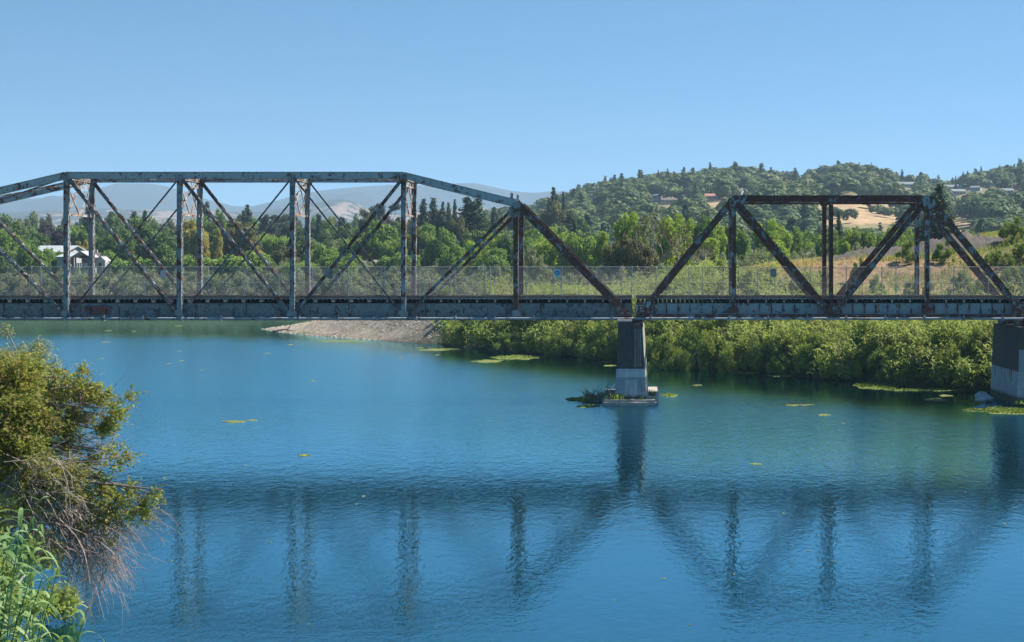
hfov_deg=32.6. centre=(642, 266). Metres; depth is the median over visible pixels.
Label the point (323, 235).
oak tree
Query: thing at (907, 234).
broadleaf tree
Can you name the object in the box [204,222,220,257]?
oak tree
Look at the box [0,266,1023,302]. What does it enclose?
chain link fence
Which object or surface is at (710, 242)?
cottonwood tree
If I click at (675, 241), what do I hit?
bare tree
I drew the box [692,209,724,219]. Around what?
oak tree
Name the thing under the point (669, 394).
algae mat
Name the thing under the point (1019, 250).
bank shrub
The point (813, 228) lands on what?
oak tree
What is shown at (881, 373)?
bank shrub
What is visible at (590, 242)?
broadleaf tree
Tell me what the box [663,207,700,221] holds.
oak tree
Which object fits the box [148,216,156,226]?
broadleaf tree
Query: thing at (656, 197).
house
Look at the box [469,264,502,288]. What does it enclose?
willow tree
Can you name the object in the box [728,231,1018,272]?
dry grass
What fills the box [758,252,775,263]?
willow tree
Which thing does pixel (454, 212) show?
fir tree
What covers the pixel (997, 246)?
weeds
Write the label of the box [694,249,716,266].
bare tree
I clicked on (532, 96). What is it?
sky
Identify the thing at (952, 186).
house
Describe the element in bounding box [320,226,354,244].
oak tree
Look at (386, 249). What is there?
broadleaf tree
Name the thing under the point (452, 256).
broadleaf tree
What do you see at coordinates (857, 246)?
willow tree
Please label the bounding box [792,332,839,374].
bank shrub
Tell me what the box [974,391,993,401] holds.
boulder
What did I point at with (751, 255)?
willow tree
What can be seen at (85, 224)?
fir tree
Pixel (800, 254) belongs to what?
willow tree
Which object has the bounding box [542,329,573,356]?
bank shrub
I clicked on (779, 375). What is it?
algae mat
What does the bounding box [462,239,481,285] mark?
cottonwood tree
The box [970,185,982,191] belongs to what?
house
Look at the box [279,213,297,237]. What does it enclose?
eucalyptus tree
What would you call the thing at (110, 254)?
broadleaf tree
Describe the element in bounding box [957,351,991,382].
bank shrub
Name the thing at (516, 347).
bank shrub
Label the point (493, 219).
fir tree
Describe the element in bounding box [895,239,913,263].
bank shrub
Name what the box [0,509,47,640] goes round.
giant cane
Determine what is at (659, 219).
oak tree
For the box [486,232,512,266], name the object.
oak tree
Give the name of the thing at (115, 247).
oak tree
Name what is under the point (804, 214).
fir tree
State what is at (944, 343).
bank shrub
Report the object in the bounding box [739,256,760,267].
willow tree
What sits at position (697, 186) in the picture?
hillside wood
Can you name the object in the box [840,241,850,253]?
cottonwood tree
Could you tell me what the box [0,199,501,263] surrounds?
tan foothills
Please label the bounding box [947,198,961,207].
oak tree
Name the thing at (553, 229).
cottonwood tree
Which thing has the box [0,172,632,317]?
truss bridge span
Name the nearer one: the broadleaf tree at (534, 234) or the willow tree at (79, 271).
the willow tree at (79, 271)
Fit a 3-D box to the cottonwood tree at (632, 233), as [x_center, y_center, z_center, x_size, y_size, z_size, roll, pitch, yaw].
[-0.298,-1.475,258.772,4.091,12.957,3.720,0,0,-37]
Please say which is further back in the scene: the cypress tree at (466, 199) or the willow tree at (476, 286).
the cypress tree at (466, 199)
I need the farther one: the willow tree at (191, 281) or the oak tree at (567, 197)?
the oak tree at (567, 197)
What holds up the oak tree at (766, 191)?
on the ground at (866, 218)
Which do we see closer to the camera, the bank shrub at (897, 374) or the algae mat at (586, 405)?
the algae mat at (586, 405)
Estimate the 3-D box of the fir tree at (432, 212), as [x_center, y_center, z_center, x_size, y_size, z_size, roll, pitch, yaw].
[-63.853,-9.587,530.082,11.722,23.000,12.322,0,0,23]
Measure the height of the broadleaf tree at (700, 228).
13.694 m
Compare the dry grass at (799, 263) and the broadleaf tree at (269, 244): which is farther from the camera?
the broadleaf tree at (269, 244)
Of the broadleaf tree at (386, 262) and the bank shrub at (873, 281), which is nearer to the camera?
the bank shrub at (873, 281)
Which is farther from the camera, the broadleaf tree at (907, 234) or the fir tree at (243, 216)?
the fir tree at (243, 216)
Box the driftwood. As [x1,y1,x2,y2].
[272,321,293,331]
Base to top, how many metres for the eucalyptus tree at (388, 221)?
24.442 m
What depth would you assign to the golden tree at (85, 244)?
401.43 m
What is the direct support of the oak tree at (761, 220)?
on the ground at (866, 218)
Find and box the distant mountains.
[0,183,569,212]
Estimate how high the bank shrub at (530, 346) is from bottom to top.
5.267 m
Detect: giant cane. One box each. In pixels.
[0,496,47,634]
[0,507,42,641]
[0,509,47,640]
[0,519,37,641]
[0,532,62,641]
[0,562,65,641]
[0,567,58,641]
[0,599,104,641]
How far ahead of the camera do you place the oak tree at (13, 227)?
469.20 m
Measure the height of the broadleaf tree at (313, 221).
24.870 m
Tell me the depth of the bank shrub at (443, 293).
218.61 m
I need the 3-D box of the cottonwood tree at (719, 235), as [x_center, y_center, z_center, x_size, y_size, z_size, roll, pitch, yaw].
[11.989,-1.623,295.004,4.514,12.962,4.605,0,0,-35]
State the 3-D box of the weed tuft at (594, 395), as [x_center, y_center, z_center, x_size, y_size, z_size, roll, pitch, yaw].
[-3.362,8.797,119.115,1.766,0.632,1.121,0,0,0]
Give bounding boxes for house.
[653,194,663,200]
[660,197,676,204]
[705,193,720,200]
[897,181,913,188]
[946,185,962,188]
[951,188,966,196]
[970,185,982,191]
[999,187,1013,194]
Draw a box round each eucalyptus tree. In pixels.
[259,214,276,234]
[265,213,289,237]
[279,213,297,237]
[357,207,376,263]
[368,202,400,226]
[371,207,385,260]
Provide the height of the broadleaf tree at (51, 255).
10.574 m
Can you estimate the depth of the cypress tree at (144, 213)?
559.69 m
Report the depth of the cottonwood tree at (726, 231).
299.17 m
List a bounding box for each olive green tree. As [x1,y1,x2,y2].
[14,218,29,230]
[39,214,54,227]
[160,219,176,232]
[220,218,262,255]
[268,245,300,267]
[296,220,302,233]
[321,216,337,230]
[407,218,410,232]
[448,216,469,241]
[496,216,507,232]
[539,200,566,226]
[600,241,628,274]
[609,234,645,280]
[627,245,659,278]
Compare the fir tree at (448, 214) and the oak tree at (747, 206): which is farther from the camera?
the oak tree at (747, 206)
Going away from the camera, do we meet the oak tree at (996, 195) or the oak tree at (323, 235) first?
the oak tree at (323, 235)
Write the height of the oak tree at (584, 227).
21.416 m
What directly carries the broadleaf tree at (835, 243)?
on the ground at (866, 218)
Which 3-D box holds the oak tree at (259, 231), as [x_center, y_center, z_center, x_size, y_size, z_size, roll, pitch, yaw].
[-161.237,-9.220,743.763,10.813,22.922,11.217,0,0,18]
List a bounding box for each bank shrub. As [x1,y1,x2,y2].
[0,495,50,534]
[0,527,84,621]
[440,287,459,294]
[454,320,476,343]
[470,320,498,345]
[480,321,496,334]
[492,320,526,342]
[493,332,524,352]
[496,320,532,334]
[518,329,545,345]
[522,320,551,350]
[539,320,577,344]
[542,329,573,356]
[560,323,593,347]
[564,320,592,355]
[572,322,614,357]
[577,331,615,360]
[593,320,648,352]
[644,320,662,350]
[645,320,680,354]
[645,335,671,367]
[660,326,694,355]
[660,346,682,369]
[677,327,722,370]
[682,320,736,352]
[713,259,727,276]
[716,342,746,372]
[718,323,761,361]
[733,329,766,361]
[736,270,769,285]
[737,276,755,294]
[743,336,777,370]
[746,320,795,368]
[765,353,793,375]
[767,278,781,294]
[777,335,807,354]
[783,280,797,294]
[783,330,816,371]
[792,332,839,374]
[799,340,837,376]
[817,269,828,287]
[836,332,878,375]
[838,348,874,380]
[841,320,893,362]
[849,257,863,281]
[866,346,903,369]
[869,275,886,294]
[872,334,919,381]
[886,360,919,386]
[891,348,927,379]
[893,281,919,294]
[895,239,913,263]
[903,340,933,359]
[910,330,961,367]
[927,357,958,383]
[931,239,955,262]
[932,335,984,386]
[934,335,966,353]
[949,270,975,291]
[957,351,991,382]
[961,326,991,360]
[967,279,984,294]
[975,280,995,294]
[983,249,1015,267]
[998,217,1023,239]
[1000,265,1023,278]
[1000,267,1022,290]
[1012,235,1023,257]
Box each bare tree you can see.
[628,218,655,257]
[638,211,693,277]
[666,231,706,260]
[682,244,719,270]
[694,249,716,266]
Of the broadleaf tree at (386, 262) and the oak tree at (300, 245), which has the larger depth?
the oak tree at (300, 245)
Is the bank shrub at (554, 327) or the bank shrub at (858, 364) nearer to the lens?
the bank shrub at (858, 364)
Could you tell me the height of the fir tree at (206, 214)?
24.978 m
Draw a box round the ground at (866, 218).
[54,186,1023,391]
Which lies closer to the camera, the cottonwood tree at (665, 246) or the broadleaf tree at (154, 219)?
the cottonwood tree at (665, 246)
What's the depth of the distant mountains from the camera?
7335.91 m
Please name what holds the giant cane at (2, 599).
on the ground at (866, 218)
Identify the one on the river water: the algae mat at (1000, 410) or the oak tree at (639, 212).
the algae mat at (1000, 410)
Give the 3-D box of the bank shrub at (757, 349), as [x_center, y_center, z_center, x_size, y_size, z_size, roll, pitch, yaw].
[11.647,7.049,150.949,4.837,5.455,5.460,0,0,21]
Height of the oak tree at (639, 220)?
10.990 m
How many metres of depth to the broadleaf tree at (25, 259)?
343.11 m
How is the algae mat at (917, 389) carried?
on the river water
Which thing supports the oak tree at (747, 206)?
on the ground at (866, 218)
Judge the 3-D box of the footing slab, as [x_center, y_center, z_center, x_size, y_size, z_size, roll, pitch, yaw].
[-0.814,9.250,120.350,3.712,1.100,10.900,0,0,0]
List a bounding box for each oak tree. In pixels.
[0,213,29,241]
[0,247,19,276]
[22,210,38,230]
[23,231,51,246]
[27,225,36,234]
[75,217,85,225]
[88,222,105,240]
[95,235,113,253]
[102,211,120,235]
[104,213,123,228]
[106,226,124,235]
[109,229,136,260]
[112,215,161,259]
[142,231,183,261]
[150,220,176,236]
[152,242,185,279]
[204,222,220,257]
[256,222,262,234]
[281,222,301,237]
[285,235,319,261]
[316,229,331,244]
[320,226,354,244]
[337,222,358,238]
[351,213,358,227]
[359,213,378,263]
[389,220,410,240]
[407,234,426,260]
[433,239,464,262]
[458,229,487,254]
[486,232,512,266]
[518,216,538,238]
[556,225,569,237]
[558,193,590,201]
[561,208,585,216]
[565,210,590,234]
[580,231,597,241]
[588,220,614,238]
[598,195,648,206]
[606,186,647,198]
[610,215,657,233]
[613,181,632,186]
[622,189,644,199]
[624,211,645,215]
[625,199,647,207]
[631,203,661,212]
[645,212,670,218]
[648,216,676,228]
[648,237,657,254]
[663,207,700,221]
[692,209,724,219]
[695,216,722,222]
[710,217,743,224]
[713,197,751,210]
[716,205,739,217]
[719,223,748,237]
[720,219,764,233]
[740,206,771,219]
[742,218,780,232]
[746,179,780,186]
[746,187,785,194]
[750,183,786,193]
[756,217,775,222]
[769,192,795,194]
[769,204,815,208]
[774,206,798,216]
[774,214,801,218]
[776,181,806,190]
[776,204,813,216]
[779,218,819,231]
[782,215,821,225]
[785,188,819,194]
[801,205,827,221]
[801,225,821,237]
[814,173,847,189]
[814,225,852,237]
[821,174,859,188]
[833,208,842,216]
[841,208,858,220]
[860,227,883,234]
[868,205,881,212]
[875,207,894,215]
[894,209,900,216]
[897,204,909,216]
[900,210,934,223]
[904,223,921,234]
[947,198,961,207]
[954,196,993,218]
[961,196,978,202]
[961,221,1004,232]
[967,217,1008,229]
[971,197,1007,215]
[976,199,1020,217]
[980,193,1005,198]
[985,206,1022,218]
[1000,213,1023,221]
[1006,191,1023,203]
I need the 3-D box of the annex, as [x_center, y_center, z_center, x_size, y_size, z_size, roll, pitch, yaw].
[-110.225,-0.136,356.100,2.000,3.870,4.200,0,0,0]
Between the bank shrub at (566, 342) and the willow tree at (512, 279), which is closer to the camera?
the bank shrub at (566, 342)
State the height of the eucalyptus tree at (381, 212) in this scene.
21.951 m
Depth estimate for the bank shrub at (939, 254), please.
177.46 m
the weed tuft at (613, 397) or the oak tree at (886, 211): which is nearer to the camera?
the weed tuft at (613, 397)
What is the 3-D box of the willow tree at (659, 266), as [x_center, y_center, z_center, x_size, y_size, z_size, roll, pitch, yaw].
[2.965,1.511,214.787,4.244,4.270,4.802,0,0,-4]
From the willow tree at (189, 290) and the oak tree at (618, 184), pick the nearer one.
the willow tree at (189, 290)
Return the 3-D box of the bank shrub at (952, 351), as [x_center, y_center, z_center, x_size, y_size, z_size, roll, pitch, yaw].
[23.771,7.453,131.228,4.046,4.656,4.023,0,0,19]
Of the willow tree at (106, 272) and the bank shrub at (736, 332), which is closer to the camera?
the bank shrub at (736, 332)
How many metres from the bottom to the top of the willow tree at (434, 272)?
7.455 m
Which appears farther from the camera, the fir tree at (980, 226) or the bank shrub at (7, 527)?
the fir tree at (980, 226)
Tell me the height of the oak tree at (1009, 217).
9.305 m
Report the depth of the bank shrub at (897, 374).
133.35 m
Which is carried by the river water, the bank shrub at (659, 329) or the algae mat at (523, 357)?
the algae mat at (523, 357)
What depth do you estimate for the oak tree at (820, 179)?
1060.02 m
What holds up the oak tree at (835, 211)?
on the ground at (866, 218)
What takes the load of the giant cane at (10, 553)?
on the ground at (866, 218)
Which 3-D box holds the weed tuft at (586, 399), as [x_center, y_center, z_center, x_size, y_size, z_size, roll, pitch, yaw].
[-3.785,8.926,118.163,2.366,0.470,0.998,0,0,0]
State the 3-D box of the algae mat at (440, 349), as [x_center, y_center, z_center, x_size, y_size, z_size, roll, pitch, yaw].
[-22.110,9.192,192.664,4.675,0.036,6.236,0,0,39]
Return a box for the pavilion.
[56,251,97,273]
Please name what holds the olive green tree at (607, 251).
on the ground at (866, 218)
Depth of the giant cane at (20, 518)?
24.06 m
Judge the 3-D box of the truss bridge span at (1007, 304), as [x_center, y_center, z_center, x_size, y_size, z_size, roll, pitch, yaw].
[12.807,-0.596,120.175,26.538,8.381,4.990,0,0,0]
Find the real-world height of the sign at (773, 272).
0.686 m
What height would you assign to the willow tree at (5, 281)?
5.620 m
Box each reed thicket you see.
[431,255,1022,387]
[436,265,1001,383]
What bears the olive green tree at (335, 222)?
on the ground at (866, 218)
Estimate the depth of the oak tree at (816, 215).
788.65 m
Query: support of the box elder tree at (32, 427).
on the ground at (866, 218)
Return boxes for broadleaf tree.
[0,229,22,255]
[13,238,49,274]
[43,247,56,274]
[45,248,62,274]
[58,224,83,231]
[71,227,96,245]
[101,250,119,260]
[105,255,153,275]
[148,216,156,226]
[170,254,213,294]
[192,215,209,227]
[195,254,248,279]
[209,242,237,258]
[214,207,226,258]
[235,250,276,282]
[251,216,257,228]
[255,235,286,256]
[258,232,288,241]
[281,260,319,277]
[302,214,315,234]
[302,243,342,263]
[317,217,337,234]
[317,251,359,294]
[337,238,376,266]
[341,254,361,264]
[361,219,398,262]
[374,252,421,286]
[379,238,407,259]
[417,223,436,267]
[423,226,455,263]
[432,248,468,286]
[437,243,468,280]
[469,247,510,274]
[509,237,536,272]
[512,228,542,247]
[549,224,582,236]
[554,232,594,274]
[580,236,596,263]
[691,214,716,248]
[725,227,752,263]
[789,226,815,256]
[800,230,821,254]
[817,228,839,256]
[851,226,876,248]
[867,233,882,245]
[885,223,906,246]
[902,227,913,241]
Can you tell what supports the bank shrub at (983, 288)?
on the ground at (866, 218)
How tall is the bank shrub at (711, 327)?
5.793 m
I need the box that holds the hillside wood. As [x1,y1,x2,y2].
[479,158,1023,235]
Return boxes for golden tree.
[75,240,85,249]
[81,239,88,250]
[183,218,208,261]
[194,228,210,258]
[212,228,222,258]
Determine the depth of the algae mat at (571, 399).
119.45 m
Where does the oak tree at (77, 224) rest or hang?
on the ground at (866, 218)
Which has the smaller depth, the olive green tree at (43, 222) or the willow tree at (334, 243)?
the willow tree at (334, 243)
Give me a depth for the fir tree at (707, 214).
709.41 m
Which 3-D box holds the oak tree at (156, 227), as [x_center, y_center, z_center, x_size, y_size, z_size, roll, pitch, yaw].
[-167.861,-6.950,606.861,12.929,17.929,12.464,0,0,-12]
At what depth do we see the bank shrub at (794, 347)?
147.12 m
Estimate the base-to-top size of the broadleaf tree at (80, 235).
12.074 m
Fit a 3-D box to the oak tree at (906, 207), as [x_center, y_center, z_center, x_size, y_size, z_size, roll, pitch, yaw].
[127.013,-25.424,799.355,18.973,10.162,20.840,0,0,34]
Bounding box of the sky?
[0,0,1023,205]
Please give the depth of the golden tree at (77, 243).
400.01 m
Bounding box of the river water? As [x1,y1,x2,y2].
[0,320,1023,641]
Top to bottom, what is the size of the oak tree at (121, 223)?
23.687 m
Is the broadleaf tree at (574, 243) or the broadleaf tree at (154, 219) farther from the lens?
the broadleaf tree at (154, 219)
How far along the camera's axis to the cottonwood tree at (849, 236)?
299.21 m
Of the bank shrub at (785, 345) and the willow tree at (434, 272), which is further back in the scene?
the willow tree at (434, 272)
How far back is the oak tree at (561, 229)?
498.11 m
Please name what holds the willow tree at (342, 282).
on the ground at (866, 218)
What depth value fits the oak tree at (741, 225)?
642.41 m
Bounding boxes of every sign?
[160,269,165,278]
[327,270,332,279]
[554,268,559,278]
[770,268,775,277]
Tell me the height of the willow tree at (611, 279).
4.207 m
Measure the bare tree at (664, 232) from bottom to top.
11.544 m
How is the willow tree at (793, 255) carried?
on the ground at (866, 218)
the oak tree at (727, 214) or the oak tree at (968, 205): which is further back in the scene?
the oak tree at (968, 205)
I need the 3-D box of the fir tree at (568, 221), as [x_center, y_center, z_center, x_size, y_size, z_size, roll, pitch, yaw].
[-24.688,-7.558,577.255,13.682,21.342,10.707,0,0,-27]
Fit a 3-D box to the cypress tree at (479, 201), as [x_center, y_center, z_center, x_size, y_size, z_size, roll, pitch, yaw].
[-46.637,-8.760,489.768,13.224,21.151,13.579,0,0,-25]
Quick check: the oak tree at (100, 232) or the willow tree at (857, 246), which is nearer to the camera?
the willow tree at (857, 246)
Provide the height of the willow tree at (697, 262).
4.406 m
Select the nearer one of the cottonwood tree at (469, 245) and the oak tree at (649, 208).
the cottonwood tree at (469, 245)
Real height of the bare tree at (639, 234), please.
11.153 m
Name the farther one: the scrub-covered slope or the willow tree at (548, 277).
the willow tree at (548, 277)
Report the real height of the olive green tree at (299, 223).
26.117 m
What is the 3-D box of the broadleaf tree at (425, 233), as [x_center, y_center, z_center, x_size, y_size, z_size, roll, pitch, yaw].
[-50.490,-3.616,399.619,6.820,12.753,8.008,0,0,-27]
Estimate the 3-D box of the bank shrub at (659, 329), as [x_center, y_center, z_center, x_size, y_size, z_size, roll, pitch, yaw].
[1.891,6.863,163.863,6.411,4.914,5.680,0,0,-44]
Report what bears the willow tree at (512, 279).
on the ground at (866, 218)
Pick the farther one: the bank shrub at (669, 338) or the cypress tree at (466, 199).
the cypress tree at (466, 199)
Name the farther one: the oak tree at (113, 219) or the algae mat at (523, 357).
the oak tree at (113, 219)
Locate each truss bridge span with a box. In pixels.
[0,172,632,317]
[636,195,1023,317]
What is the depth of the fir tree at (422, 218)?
519.41 m
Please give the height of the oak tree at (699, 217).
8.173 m
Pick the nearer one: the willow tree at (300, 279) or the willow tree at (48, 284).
the willow tree at (300, 279)
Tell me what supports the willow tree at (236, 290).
on the ground at (866, 218)
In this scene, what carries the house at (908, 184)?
on the ground at (866, 218)
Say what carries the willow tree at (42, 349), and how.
on the ground at (866, 218)
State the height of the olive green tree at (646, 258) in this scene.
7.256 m
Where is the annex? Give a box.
[95,256,110,274]
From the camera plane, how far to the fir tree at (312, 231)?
569.09 m
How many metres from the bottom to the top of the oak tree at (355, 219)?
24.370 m
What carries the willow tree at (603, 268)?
on the ground at (866, 218)
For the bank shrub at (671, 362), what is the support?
on the ground at (866, 218)
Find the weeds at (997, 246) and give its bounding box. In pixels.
[741,226,1023,294]
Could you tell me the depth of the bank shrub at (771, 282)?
167.83 m
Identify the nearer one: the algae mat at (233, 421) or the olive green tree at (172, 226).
the algae mat at (233, 421)
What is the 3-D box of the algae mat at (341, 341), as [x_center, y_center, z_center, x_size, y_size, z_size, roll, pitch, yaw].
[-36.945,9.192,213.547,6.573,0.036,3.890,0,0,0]
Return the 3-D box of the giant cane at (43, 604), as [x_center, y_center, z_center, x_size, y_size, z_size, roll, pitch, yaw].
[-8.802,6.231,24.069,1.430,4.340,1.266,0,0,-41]
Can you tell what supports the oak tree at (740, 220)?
on the ground at (866, 218)
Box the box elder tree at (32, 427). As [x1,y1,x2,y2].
[0,340,181,637]
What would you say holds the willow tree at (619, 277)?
on the ground at (866, 218)
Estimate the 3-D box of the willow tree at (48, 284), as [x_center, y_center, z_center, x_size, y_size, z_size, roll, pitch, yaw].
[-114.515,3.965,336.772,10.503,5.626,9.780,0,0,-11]
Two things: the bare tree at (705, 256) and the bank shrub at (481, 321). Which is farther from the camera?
the bare tree at (705, 256)
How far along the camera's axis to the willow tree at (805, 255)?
285.76 m
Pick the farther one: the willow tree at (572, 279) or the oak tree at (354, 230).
the oak tree at (354, 230)
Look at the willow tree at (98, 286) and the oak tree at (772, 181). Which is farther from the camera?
the oak tree at (772, 181)
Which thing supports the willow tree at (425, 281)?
on the ground at (866, 218)
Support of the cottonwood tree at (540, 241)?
on the ground at (866, 218)
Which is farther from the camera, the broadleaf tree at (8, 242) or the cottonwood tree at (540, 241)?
the broadleaf tree at (8, 242)
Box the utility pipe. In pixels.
[0,315,1023,320]
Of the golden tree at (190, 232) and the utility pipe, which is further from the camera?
the golden tree at (190, 232)
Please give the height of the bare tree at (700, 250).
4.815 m
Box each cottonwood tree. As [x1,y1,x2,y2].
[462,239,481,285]
[481,231,507,252]
[526,242,556,270]
[536,236,545,250]
[540,231,568,275]
[544,227,556,240]
[586,231,608,270]
[611,210,640,243]
[628,213,650,274]
[654,213,686,266]
[678,214,694,266]
[695,237,719,261]
[711,218,727,257]
[720,223,736,260]
[752,218,779,251]
[759,239,789,260]
[774,224,793,258]
[836,227,863,254]
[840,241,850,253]
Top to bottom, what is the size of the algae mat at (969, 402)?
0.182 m
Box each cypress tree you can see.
[130,211,136,222]
[140,210,149,267]
[453,197,478,227]
[460,201,493,256]
[473,197,491,235]
[569,219,578,237]
[919,215,932,242]
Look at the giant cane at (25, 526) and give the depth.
25.95 m
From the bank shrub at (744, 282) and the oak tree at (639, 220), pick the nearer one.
the bank shrub at (744, 282)
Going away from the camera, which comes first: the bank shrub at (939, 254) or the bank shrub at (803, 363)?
the bank shrub at (803, 363)
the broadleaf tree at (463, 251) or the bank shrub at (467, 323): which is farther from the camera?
the broadleaf tree at (463, 251)
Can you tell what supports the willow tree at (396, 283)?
on the ground at (866, 218)
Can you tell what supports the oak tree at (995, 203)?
on the ground at (866, 218)
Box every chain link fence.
[0,266,1022,296]
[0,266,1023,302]
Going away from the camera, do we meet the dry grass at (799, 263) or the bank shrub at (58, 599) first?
the bank shrub at (58, 599)
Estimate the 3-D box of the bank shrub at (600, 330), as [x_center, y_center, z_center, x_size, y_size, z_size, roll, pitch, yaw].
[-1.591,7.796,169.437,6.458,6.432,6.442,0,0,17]
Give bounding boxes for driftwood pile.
[575,374,615,401]
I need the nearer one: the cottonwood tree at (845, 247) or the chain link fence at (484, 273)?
the chain link fence at (484, 273)
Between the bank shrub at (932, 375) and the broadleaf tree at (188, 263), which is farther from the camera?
the broadleaf tree at (188, 263)
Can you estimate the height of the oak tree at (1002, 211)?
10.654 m
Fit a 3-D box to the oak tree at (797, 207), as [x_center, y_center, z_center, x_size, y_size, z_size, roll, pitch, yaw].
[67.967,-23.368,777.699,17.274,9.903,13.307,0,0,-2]
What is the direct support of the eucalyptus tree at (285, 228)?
on the ground at (866, 218)
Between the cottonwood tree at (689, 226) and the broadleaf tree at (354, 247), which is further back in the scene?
the broadleaf tree at (354, 247)
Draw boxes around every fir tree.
[80,205,102,232]
[203,201,212,226]
[240,210,248,225]
[244,204,257,235]
[299,223,315,238]
[313,215,323,240]
[336,217,347,225]
[417,199,432,269]
[421,210,450,267]
[428,197,437,225]
[440,202,445,221]
[445,202,451,230]
[452,199,457,219]
[489,207,498,222]
[490,208,497,237]
[506,193,513,229]
[546,197,551,212]
[550,187,557,205]
[561,191,565,216]
[562,211,573,229]
[584,214,593,232]
[599,222,608,240]
[682,203,690,221]
[703,210,710,220]
[784,217,796,241]
[797,204,809,223]
[835,211,843,242]
[898,171,905,181]
[919,183,958,240]
[948,216,958,233]
[973,219,985,233]
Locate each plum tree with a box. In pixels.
[35,224,56,234]
[39,229,73,245]
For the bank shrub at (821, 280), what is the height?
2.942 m
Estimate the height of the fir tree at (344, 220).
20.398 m
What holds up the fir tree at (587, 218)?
on the ground at (866, 218)
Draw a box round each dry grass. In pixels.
[699,234,1021,294]
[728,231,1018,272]
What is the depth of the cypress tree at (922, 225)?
269.66 m
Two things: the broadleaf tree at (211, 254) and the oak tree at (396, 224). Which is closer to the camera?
the broadleaf tree at (211, 254)
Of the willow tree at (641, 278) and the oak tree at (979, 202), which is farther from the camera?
the oak tree at (979, 202)
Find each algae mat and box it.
[221,420,244,422]
[317,340,365,341]
[421,348,460,350]
[474,360,502,362]
[495,354,541,359]
[566,396,591,401]
[576,404,600,407]
[661,392,676,396]
[768,375,789,376]
[781,403,813,405]
[853,382,901,388]
[884,388,963,390]
[924,398,946,400]
[956,400,983,404]
[962,406,1023,413]
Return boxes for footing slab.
[603,387,657,405]
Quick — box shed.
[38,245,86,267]
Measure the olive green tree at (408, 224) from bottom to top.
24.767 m
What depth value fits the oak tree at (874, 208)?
875.94 m
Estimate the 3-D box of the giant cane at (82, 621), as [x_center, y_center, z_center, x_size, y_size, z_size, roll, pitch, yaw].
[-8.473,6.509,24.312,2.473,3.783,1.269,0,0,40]
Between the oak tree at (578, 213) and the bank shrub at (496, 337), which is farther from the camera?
the oak tree at (578, 213)
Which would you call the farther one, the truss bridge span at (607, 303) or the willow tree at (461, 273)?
the willow tree at (461, 273)
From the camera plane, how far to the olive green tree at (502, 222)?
645.45 m
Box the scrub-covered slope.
[815,229,1009,261]
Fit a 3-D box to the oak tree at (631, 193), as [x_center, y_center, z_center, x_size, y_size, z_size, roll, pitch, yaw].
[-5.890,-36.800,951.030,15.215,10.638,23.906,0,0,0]
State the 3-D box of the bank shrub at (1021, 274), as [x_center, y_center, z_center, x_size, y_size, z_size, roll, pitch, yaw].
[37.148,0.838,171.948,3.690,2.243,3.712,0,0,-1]
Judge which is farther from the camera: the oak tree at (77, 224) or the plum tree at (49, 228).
the oak tree at (77, 224)
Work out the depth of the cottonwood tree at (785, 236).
304.82 m
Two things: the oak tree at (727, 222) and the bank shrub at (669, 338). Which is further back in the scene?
the oak tree at (727, 222)
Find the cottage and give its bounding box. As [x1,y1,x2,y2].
[79,250,101,267]
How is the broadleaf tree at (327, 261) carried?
on the ground at (866, 218)
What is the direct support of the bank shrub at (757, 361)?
on the ground at (866, 218)
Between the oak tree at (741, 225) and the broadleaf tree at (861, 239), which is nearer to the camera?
the broadleaf tree at (861, 239)
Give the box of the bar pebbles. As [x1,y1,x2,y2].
[265,320,447,340]
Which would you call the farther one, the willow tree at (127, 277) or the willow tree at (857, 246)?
the willow tree at (127, 277)
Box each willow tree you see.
[0,266,44,294]
[0,274,21,294]
[0,322,70,411]
[23,273,72,294]
[36,268,48,294]
[46,271,85,294]
[59,268,80,275]
[76,274,124,294]
[98,268,117,280]
[106,271,143,293]
[111,269,132,291]
[121,269,176,294]
[158,268,196,293]
[183,266,233,294]
[214,271,259,294]
[244,271,272,294]
[262,259,289,282]
[265,266,321,294]
[302,266,336,294]
[320,270,362,294]
[324,238,341,254]
[345,272,391,294]
[355,260,380,284]
[379,265,410,294]
[400,273,452,294]
[417,262,448,286]
[441,270,471,293]
[452,279,482,294]
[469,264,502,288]
[472,281,494,294]
[501,271,531,294]
[510,245,552,285]
[525,278,548,287]
[529,269,559,284]
[547,274,572,287]
[564,273,577,285]
[576,273,592,287]
[585,263,612,281]
[602,273,622,287]
[615,266,632,282]
[626,271,646,285]
[652,261,676,282]
[689,257,711,269]
[717,252,742,266]
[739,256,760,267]
[742,248,765,262]
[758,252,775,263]
[786,251,811,257]
[786,252,798,259]
[798,246,817,256]
[808,249,817,257]
[852,242,862,250]
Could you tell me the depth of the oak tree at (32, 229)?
550.56 m
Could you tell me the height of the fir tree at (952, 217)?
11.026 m
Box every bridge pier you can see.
[615,316,648,398]
[990,320,1023,404]
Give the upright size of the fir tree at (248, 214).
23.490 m
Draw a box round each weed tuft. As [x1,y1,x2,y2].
[573,396,601,401]
[580,391,601,399]
[605,391,629,399]
[648,390,658,395]
[1007,399,1023,404]
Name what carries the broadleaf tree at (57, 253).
on the ground at (866, 218)
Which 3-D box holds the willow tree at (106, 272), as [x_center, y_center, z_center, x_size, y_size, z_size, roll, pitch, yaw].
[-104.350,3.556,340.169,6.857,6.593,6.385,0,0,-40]
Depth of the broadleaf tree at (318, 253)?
369.86 m
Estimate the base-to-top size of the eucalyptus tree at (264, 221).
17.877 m
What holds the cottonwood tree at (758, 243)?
on the ground at (866, 218)

